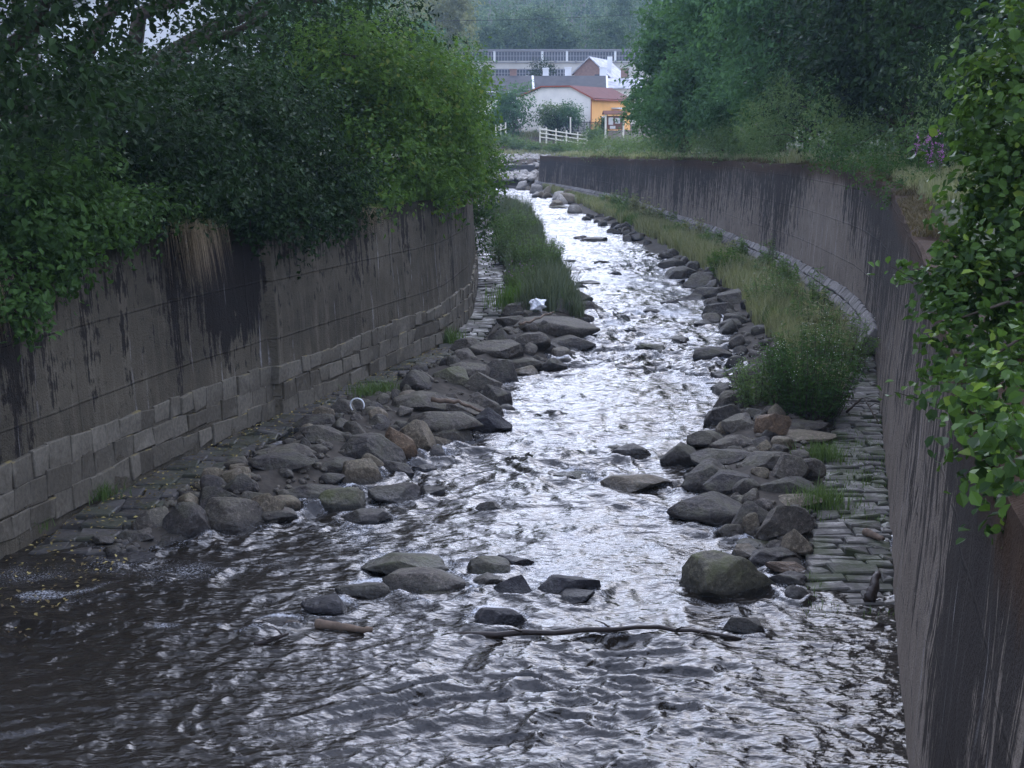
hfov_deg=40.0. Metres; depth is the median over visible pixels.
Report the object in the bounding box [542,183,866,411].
tall grass
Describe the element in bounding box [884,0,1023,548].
alder bush
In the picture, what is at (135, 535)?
boulder
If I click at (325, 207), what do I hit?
dark shrub
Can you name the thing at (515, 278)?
tall weed
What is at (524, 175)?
rubble
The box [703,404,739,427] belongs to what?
boulder
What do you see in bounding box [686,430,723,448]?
boulder
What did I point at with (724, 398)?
boulder
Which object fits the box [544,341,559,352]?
boulder
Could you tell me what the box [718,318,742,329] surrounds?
rock
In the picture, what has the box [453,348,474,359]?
rock
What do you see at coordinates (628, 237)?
rock
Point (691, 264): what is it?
rock
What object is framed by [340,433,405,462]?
boulder
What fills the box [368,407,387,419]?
rock
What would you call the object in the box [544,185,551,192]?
boulder
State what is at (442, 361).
rock
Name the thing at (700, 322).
boulder
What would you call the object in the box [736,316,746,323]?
rock
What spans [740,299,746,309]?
rock
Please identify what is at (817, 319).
bank weed
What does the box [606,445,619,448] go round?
boulder
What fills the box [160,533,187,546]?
boulder
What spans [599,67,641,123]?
village house
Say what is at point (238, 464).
rock
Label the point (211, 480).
rock
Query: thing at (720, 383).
boulder
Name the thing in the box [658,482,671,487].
boulder
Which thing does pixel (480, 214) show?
hanging shrub
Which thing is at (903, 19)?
broadleaf tree
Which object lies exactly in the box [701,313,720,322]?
rock
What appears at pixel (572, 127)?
fence
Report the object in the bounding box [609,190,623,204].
bank weed
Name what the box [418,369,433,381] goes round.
rock
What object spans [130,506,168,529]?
rock
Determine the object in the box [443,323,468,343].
grass tuft
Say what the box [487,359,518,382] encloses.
boulder
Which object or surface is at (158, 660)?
river
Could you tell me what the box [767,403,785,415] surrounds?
rock
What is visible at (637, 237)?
rock
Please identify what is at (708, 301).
rock
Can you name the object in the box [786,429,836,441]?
boulder
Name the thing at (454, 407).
boulder
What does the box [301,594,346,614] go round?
boulder
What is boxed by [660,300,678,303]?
boulder
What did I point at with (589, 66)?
village house
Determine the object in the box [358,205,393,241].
hanging grass
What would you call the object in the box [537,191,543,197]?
boulder
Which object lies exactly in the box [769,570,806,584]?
boulder
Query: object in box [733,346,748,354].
rock
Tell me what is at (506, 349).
boulder
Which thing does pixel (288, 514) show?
boulder
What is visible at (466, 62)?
broadleaf tree
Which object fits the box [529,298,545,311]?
plastic bag
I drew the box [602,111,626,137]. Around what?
notice board
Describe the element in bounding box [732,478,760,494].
rock
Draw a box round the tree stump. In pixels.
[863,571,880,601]
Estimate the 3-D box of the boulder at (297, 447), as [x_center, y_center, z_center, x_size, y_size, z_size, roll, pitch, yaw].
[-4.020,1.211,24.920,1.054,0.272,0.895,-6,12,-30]
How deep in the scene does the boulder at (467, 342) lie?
36.87 m
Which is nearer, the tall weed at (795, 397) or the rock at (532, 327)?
the tall weed at (795, 397)
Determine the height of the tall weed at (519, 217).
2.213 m
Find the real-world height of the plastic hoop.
0.269 m
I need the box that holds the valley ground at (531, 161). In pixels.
[0,0,1015,186]
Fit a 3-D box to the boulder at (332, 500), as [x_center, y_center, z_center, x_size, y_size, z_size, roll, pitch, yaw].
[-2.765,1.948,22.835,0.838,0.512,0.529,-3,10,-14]
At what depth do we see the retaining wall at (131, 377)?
26.42 m
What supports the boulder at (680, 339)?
in the river
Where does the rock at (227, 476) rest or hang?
on the bank at (270, 481)
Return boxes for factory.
[459,49,651,111]
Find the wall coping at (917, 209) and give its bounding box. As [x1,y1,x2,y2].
[589,154,956,242]
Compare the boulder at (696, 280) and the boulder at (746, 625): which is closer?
the boulder at (746, 625)
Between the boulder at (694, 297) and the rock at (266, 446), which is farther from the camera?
the boulder at (694, 297)
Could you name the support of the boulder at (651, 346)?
in the river
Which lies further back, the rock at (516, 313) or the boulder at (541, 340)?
the rock at (516, 313)
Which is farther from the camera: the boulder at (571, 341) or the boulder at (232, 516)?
the boulder at (571, 341)
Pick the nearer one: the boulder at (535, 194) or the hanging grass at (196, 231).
the hanging grass at (196, 231)
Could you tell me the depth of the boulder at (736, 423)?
27.56 m
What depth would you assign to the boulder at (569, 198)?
117.64 m
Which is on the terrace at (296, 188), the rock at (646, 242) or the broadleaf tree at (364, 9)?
the broadleaf tree at (364, 9)
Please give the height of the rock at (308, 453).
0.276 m
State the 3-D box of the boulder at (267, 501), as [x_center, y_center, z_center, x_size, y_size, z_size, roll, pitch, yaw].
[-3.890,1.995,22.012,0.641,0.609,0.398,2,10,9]
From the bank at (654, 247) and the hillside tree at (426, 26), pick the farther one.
the hillside tree at (426, 26)
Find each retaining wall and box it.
[0,154,478,558]
[534,156,1023,767]
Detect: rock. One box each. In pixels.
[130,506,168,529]
[177,493,198,504]
[194,481,200,489]
[200,475,226,487]
[218,467,242,482]
[224,456,248,469]
[229,463,250,469]
[230,466,250,472]
[240,491,261,499]
[252,452,266,457]
[262,445,275,448]
[274,495,300,509]
[278,468,293,478]
[282,438,295,444]
[299,438,310,446]
[301,449,317,458]
[309,444,327,453]
[312,405,334,415]
[319,473,344,484]
[330,398,356,413]
[331,418,345,430]
[334,413,343,420]
[341,432,351,441]
[342,421,365,434]
[350,413,363,420]
[353,401,362,410]
[359,399,370,404]
[360,401,385,411]
[360,406,374,415]
[361,453,383,465]
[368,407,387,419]
[368,414,389,426]
[372,424,385,430]
[376,393,389,404]
[385,425,399,430]
[391,388,399,399]
[393,421,407,428]
[396,405,412,416]
[398,389,414,395]
[400,369,431,390]
[401,384,411,391]
[408,363,427,372]
[415,451,423,458]
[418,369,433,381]
[429,445,445,455]
[439,356,446,365]
[446,355,460,365]
[446,393,458,398]
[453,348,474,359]
[488,329,509,339]
[499,327,518,333]
[501,404,515,410]
[510,311,521,315]
[519,310,532,316]
[521,323,537,331]
[523,342,537,355]
[528,311,542,316]
[550,347,572,356]
[558,357,570,362]
[577,312,594,320]
[578,317,590,322]
[581,216,590,220]
[598,221,607,225]
[603,216,613,220]
[607,228,617,232]
[610,222,619,227]
[612,230,621,234]
[620,222,631,227]
[621,226,631,232]
[622,229,631,235]
[622,235,633,240]
[631,233,643,240]
[643,239,651,244]
[658,252,673,258]
[667,248,677,255]
[671,481,681,488]
[680,256,688,263]
[686,261,697,270]
[693,261,699,268]
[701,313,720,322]
[703,272,714,275]
[703,297,718,305]
[705,279,716,286]
[710,371,728,377]
[712,385,729,394]
[715,340,728,344]
[715,421,726,434]
[715,524,744,536]
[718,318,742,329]
[718,319,738,333]
[723,309,734,314]
[723,313,739,320]
[724,355,742,368]
[729,334,745,348]
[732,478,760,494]
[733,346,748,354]
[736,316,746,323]
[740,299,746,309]
[741,488,759,503]
[745,408,766,418]
[746,363,762,381]
[748,349,761,356]
[750,325,764,334]
[751,467,768,478]
[752,436,769,445]
[753,498,772,510]
[757,440,771,450]
[759,339,770,345]
[761,430,777,439]
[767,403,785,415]
[771,436,794,449]
[771,444,789,451]
[784,585,808,598]
[792,449,809,458]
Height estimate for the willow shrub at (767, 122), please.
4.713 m
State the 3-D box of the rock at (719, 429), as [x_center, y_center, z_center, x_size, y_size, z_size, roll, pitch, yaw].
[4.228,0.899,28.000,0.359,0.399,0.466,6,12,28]
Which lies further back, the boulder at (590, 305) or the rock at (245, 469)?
the boulder at (590, 305)
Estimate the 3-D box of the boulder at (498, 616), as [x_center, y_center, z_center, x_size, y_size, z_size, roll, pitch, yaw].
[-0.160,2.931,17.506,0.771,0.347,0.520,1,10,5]
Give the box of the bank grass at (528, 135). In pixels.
[488,129,610,154]
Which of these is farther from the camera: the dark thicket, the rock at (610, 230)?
the rock at (610, 230)
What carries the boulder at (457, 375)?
on the bank at (270, 481)
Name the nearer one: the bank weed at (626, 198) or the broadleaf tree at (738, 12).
the broadleaf tree at (738, 12)
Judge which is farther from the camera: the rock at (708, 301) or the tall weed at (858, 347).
the rock at (708, 301)
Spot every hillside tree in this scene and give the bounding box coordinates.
[382,0,435,44]
[402,11,448,77]
[409,0,462,65]
[433,0,484,65]
[471,22,505,48]
[489,10,535,48]
[508,2,567,48]
[537,18,587,48]
[581,12,636,48]
[601,0,641,47]
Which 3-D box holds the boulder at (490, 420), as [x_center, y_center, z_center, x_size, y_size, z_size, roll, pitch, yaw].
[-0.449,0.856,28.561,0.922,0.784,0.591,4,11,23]
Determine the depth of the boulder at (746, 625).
17.09 m
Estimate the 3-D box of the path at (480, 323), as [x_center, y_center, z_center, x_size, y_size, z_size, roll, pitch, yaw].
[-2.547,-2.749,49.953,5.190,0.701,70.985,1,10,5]
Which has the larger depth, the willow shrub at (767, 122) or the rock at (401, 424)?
the willow shrub at (767, 122)
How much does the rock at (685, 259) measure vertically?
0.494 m
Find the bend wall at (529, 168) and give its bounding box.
[504,165,534,171]
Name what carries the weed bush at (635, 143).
on the terrace at (953, 210)
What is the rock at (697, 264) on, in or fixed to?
on the bank at (654, 247)
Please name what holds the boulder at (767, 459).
on the bank at (654, 247)
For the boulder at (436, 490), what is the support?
in the river
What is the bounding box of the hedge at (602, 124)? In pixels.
[592,116,608,136]
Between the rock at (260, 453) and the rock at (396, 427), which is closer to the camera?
the rock at (260, 453)
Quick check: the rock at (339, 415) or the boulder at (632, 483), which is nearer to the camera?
the boulder at (632, 483)
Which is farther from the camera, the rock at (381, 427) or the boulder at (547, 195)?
the boulder at (547, 195)
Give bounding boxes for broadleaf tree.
[0,0,436,226]
[0,0,475,117]
[203,0,437,153]
[418,33,502,149]
[486,79,542,136]
[614,0,736,152]
[642,0,781,152]
[689,0,834,153]
[734,0,956,157]
[782,0,1016,154]
[812,0,1023,181]
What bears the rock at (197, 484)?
on the bank at (270, 481)
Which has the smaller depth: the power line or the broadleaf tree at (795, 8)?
the broadleaf tree at (795, 8)
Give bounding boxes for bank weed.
[598,191,609,200]
[604,192,618,202]
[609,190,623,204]
[615,188,639,206]
[629,193,644,212]
[637,197,665,219]
[673,222,695,231]
[675,217,706,236]
[695,230,720,245]
[701,225,724,241]
[716,238,738,249]
[728,233,749,257]
[751,249,799,278]
[751,250,775,266]
[767,254,800,287]
[767,282,810,304]
[770,320,822,358]
[783,299,842,330]
[789,266,833,312]
[794,290,851,337]
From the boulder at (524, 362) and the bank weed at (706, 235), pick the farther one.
the bank weed at (706, 235)
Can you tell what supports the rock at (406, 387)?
on the bank at (270, 481)
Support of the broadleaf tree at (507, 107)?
on the valley ground at (531, 161)
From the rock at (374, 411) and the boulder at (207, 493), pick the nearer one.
the boulder at (207, 493)
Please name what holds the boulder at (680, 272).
on the bank at (654, 247)
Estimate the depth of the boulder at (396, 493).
23.27 m
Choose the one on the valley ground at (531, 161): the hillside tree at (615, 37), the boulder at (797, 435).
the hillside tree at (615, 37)
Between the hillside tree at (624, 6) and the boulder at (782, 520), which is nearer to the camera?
the boulder at (782, 520)
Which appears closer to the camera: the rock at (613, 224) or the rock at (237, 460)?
the rock at (237, 460)
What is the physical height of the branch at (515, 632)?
0.250 m
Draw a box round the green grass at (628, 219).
[561,189,834,364]
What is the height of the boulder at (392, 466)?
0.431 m
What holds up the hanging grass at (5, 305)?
hanging from the retaining wall at (131, 377)
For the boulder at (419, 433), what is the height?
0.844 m
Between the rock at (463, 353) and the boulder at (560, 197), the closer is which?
the rock at (463, 353)
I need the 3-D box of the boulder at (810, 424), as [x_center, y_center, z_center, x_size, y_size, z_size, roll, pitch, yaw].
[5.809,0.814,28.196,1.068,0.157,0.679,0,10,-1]
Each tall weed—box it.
[484,216,525,265]
[488,201,538,239]
[500,261,537,290]
[501,228,565,274]
[606,201,637,212]
[657,210,677,222]
[704,245,746,276]
[722,356,789,407]
[741,267,799,310]
[748,323,870,421]
[758,234,778,265]
[807,298,879,370]
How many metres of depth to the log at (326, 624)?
17.14 m
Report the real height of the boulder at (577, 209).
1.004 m
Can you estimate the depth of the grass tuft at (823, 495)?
22.28 m
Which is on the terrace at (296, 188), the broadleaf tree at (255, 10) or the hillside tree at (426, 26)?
the broadleaf tree at (255, 10)
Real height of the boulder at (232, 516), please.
0.635 m
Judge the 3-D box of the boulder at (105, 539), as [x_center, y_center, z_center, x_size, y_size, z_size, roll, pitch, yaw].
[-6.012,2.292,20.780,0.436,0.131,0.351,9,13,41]
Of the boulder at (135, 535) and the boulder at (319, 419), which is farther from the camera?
the boulder at (319, 419)
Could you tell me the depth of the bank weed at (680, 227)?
77.82 m
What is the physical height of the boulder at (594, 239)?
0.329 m
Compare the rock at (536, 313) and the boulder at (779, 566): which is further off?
the rock at (536, 313)
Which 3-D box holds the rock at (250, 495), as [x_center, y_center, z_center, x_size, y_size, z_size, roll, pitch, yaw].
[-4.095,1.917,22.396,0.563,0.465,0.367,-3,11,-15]
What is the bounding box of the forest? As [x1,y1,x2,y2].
[236,0,1006,78]
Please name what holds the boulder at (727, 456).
on the bank at (654, 247)
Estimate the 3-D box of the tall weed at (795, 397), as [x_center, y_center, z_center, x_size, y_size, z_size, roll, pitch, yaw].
[6.193,-0.343,29.261,2.440,2.136,2.430,8,13,39]
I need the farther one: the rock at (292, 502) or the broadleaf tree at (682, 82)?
the broadleaf tree at (682, 82)
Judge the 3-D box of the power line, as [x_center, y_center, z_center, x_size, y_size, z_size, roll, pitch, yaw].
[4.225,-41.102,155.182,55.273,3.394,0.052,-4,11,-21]
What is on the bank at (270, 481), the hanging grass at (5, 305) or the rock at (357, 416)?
the rock at (357, 416)
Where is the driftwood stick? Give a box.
[518,311,553,324]
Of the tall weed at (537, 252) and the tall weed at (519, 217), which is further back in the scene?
the tall weed at (519, 217)
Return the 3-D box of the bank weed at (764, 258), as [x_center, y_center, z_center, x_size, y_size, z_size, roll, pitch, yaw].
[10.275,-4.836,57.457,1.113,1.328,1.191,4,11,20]
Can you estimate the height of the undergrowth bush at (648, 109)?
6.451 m
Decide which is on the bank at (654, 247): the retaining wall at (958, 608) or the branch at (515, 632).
the retaining wall at (958, 608)
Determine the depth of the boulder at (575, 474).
24.83 m
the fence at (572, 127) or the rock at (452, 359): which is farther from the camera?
the fence at (572, 127)
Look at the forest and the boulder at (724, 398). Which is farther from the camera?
the forest
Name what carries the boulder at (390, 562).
in the river
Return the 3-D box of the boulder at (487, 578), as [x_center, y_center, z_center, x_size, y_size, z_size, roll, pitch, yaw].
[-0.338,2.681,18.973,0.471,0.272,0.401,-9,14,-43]
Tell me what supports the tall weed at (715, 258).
on the bank at (654, 247)
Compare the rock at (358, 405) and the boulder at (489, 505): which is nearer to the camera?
the boulder at (489, 505)
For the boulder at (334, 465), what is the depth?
24.40 m
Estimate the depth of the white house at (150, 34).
72.98 m
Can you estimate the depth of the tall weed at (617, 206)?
97.78 m
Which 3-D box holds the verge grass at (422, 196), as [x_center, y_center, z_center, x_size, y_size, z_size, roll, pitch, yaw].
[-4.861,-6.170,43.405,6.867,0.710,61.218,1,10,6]
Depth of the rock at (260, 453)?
24.39 m
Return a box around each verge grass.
[0,162,469,248]
[550,146,1005,205]
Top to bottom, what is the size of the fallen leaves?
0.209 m
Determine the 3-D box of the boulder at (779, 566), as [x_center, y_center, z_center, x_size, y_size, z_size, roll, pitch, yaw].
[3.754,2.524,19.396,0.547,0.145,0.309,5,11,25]
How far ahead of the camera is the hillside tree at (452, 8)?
249.88 m
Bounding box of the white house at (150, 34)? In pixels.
[39,0,269,131]
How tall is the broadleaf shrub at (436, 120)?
6.754 m
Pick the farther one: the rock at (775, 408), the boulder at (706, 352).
the boulder at (706, 352)
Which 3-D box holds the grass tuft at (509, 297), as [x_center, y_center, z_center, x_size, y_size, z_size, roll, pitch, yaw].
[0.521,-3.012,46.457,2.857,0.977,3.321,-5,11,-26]
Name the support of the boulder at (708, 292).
on the bank at (654, 247)
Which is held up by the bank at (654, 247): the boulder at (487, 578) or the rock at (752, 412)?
the rock at (752, 412)
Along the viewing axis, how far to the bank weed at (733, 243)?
64.44 m
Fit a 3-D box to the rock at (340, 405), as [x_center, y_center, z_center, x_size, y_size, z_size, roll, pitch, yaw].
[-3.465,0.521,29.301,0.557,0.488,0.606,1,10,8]
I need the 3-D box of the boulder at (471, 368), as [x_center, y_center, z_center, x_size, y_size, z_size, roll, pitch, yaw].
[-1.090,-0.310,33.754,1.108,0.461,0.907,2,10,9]
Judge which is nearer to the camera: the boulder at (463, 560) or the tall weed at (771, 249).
the boulder at (463, 560)
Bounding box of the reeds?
[487,191,598,317]
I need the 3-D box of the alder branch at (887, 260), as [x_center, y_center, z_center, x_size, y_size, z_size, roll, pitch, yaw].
[3.648,-0.987,12.290,1.139,0.261,0.402,0,10,0]
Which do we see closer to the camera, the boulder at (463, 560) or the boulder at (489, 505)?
the boulder at (463, 560)
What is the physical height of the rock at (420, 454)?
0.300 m
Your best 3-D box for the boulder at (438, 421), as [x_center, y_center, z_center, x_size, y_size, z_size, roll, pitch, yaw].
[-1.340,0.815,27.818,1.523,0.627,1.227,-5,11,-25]
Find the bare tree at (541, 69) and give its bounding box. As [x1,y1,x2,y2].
[523,54,558,75]
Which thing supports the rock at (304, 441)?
on the bank at (270, 481)
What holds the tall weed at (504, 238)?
on the bank at (270, 481)
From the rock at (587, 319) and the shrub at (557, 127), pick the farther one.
the shrub at (557, 127)
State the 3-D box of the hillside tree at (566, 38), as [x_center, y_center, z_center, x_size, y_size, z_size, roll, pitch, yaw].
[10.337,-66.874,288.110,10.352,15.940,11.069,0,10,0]
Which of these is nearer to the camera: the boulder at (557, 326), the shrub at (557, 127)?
the boulder at (557, 326)
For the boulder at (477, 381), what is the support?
on the bank at (270, 481)
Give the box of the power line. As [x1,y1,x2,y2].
[330,13,648,20]
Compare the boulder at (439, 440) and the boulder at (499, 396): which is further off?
the boulder at (499, 396)
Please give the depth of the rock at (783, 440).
25.95 m
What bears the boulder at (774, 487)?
on the bank at (654, 247)
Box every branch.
[243,625,288,644]
[454,620,741,639]
[846,396,879,423]
[867,256,983,284]
[876,379,948,416]
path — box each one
[9,230,504,563]
[804,352,894,613]
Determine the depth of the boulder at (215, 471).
23.61 m
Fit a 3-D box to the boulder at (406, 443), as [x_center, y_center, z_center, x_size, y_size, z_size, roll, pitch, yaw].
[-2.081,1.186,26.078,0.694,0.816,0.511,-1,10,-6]
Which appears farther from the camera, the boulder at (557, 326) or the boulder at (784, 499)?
the boulder at (557, 326)
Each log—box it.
[314,619,372,632]
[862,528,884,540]
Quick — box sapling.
[881,31,1021,168]
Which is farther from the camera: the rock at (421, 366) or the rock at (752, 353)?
the rock at (752, 353)
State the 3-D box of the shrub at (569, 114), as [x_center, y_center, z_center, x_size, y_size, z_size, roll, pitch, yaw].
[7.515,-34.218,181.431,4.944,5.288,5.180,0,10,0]
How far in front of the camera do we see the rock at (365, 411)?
28.48 m
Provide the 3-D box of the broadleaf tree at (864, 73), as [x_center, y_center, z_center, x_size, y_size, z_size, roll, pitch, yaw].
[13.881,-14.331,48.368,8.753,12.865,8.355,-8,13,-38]
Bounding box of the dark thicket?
[0,0,418,196]
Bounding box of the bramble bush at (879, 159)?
[794,109,977,215]
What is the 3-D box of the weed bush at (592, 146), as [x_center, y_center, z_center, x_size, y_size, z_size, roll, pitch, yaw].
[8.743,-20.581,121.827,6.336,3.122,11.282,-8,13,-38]
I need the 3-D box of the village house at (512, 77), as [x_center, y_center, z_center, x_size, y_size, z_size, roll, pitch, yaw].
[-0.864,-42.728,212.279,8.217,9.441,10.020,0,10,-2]
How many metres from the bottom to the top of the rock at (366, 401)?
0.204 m
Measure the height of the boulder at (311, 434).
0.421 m
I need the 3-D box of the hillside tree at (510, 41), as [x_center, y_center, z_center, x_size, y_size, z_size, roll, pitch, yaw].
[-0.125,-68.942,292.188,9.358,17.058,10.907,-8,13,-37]
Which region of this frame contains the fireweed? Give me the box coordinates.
[912,130,944,173]
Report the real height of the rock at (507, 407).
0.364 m
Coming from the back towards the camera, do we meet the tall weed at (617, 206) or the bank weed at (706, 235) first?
the tall weed at (617, 206)
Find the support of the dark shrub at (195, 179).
on the terrace at (296, 188)
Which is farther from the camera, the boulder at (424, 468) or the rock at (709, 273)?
the rock at (709, 273)
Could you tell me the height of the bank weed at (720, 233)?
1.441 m
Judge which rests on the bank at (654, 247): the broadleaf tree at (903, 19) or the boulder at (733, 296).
the boulder at (733, 296)
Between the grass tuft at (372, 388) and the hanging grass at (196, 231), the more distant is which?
the grass tuft at (372, 388)
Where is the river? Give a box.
[0,188,908,767]
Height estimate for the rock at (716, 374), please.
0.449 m
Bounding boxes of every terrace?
[0,129,438,243]
[554,121,1022,355]
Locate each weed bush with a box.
[496,130,517,144]
[501,130,534,150]
[519,137,546,152]
[537,140,562,153]
[558,128,648,161]
[595,126,706,160]
[640,127,769,164]
[683,115,803,162]
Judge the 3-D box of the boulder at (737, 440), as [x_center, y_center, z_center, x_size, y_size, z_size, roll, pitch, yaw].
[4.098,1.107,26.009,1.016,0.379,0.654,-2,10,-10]
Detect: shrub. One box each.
[0,24,342,254]
[0,116,202,360]
[178,43,399,279]
[248,2,527,239]
[415,130,523,272]
[532,99,568,137]
[537,111,567,138]
[548,136,576,152]
[553,99,588,136]
[579,123,607,145]
[722,57,827,167]
[778,55,942,167]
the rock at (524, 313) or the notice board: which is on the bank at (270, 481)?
the rock at (524, 313)
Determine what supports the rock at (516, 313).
on the bank at (270, 481)
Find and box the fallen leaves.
[0,348,452,635]
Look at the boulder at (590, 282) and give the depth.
55.80 m
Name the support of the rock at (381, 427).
on the bank at (270, 481)
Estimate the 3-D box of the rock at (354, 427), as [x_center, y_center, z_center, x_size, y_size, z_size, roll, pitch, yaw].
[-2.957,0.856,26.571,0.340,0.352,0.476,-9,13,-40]
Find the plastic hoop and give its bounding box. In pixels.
[350,398,364,409]
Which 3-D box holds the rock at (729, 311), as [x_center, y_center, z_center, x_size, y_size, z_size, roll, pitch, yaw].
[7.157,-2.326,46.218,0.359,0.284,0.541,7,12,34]
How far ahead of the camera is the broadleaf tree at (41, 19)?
20.83 m
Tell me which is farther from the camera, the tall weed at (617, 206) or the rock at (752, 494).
the tall weed at (617, 206)
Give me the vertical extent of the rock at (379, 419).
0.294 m
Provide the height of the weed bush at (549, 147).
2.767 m
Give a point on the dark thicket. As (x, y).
(30, 62)
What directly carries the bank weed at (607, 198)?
on the bank at (654, 247)
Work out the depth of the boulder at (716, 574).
18.43 m
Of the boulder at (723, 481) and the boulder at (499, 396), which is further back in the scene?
the boulder at (499, 396)
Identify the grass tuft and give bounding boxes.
[34,518,54,533]
[87,479,137,505]
[338,378,401,397]
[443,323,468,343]
[482,279,563,310]
[778,473,867,517]
[786,436,849,464]
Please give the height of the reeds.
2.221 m
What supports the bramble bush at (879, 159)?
on the terrace at (953, 210)
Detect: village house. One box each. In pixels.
[482,69,534,127]
[521,85,630,132]
[534,67,607,87]
[571,56,620,77]
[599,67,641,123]
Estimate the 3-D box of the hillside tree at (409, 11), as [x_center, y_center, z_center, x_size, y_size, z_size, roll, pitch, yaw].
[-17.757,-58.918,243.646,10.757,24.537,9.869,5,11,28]
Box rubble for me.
[479,152,555,180]
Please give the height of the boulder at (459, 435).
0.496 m
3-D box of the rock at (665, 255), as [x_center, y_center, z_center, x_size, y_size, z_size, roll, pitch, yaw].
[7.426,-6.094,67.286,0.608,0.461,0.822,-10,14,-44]
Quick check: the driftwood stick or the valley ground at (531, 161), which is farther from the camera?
the valley ground at (531, 161)
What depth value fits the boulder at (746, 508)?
21.16 m
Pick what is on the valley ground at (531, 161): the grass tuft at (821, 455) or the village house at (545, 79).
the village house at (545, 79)
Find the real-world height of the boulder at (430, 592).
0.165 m
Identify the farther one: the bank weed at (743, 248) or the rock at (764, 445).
the bank weed at (743, 248)
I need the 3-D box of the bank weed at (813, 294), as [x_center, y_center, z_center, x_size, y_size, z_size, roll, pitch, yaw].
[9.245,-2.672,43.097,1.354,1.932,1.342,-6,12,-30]
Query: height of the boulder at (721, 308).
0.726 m
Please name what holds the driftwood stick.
on the bank at (270, 481)
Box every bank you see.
[46,186,575,554]
[502,185,833,584]
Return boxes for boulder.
[89,534,116,544]
[105,551,154,562]
[118,530,153,541]
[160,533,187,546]
[162,502,211,537]
[199,486,239,508]
[201,467,222,476]
[204,497,266,534]
[224,473,259,493]
[248,451,318,470]
[251,493,283,523]
[254,443,316,455]
[261,507,298,523]
[262,618,303,625]
[284,620,300,623]
[286,484,324,498]
[292,413,334,427]
[297,425,345,443]
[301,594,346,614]
[314,484,342,489]
[318,487,365,512]
[319,456,355,473]
[335,582,390,598]
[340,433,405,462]
[341,458,382,484]
[341,508,391,524]
[360,552,448,573]
[367,482,420,503]
[382,567,465,593]
[383,460,413,477]
[385,427,417,458]
[391,391,446,411]
[399,420,435,450]
[407,411,483,431]
[411,464,436,472]
[418,589,457,593]
[420,486,446,494]
[431,429,472,441]
[432,366,468,385]
[434,436,451,443]
[445,396,484,415]
[449,361,489,376]
[450,337,479,350]
[456,558,471,561]
[463,371,502,391]
[466,391,503,416]
[467,556,510,573]
[469,339,523,358]
[470,407,511,433]
[473,572,504,584]
[473,607,526,625]
[476,501,502,510]
[482,384,512,405]
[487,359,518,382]
[494,574,531,593]
[496,315,522,326]
[497,555,533,565]
[501,302,527,316]
[512,357,541,370]
[513,316,599,337]
[514,332,550,349]
[515,365,537,375]
[516,181,527,189]
[529,184,542,192]
[532,191,538,197]
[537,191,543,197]
[537,574,600,593]
[540,357,567,371]
[542,192,552,197]
[542,409,561,413]
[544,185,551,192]
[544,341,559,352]
[548,199,562,206]
[549,205,567,207]
[552,191,562,199]
[552,334,595,349]
[553,298,574,314]
[553,470,587,478]
[556,194,567,204]
[558,588,594,603]
[560,192,577,203]
[567,205,581,213]
[573,235,586,238]
[575,291,592,300]
[576,280,599,283]
[577,301,602,309]
[580,237,607,241]
[593,261,610,263]
[596,631,628,633]
[600,474,671,492]
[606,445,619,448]
[610,271,621,274]
[613,443,650,457]
[635,343,665,349]
[643,308,659,312]
[657,258,684,268]
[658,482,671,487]
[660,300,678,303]
[660,442,696,467]
[664,266,697,278]
[665,336,688,342]
[666,491,741,526]
[676,294,704,300]
[679,550,777,598]
[680,458,725,492]
[683,272,718,288]
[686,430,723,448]
[690,287,730,298]
[690,448,750,464]
[692,346,732,360]
[693,319,711,326]
[701,302,733,314]
[702,469,755,494]
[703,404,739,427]
[708,434,753,448]
[710,381,731,389]
[713,390,743,407]
[716,288,742,304]
[721,413,753,433]
[722,617,764,633]
[731,501,768,525]
[731,543,756,558]
[735,538,768,547]
[741,451,788,470]
[741,512,759,535]
[748,546,801,565]
[753,413,791,435]
[755,505,813,539]
[759,476,818,494]
[765,561,805,572]
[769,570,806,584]
[770,454,808,478]
[778,493,824,505]
[781,529,813,556]
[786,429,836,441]
[791,419,828,429]
[803,458,825,480]
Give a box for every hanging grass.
[0,266,14,343]
[161,216,232,297]
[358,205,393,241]
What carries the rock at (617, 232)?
on the bank at (654, 247)
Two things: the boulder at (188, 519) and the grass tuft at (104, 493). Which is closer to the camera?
the boulder at (188, 519)
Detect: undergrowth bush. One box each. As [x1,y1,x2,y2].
[613,60,700,149]
[613,61,754,151]
[676,58,797,152]
[728,29,831,144]
[791,28,987,154]
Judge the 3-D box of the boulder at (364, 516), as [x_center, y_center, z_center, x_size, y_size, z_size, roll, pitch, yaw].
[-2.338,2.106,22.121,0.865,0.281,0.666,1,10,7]
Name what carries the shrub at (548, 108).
on the valley ground at (531, 161)
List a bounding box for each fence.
[495,122,505,134]
[539,126,588,144]
[566,120,600,135]

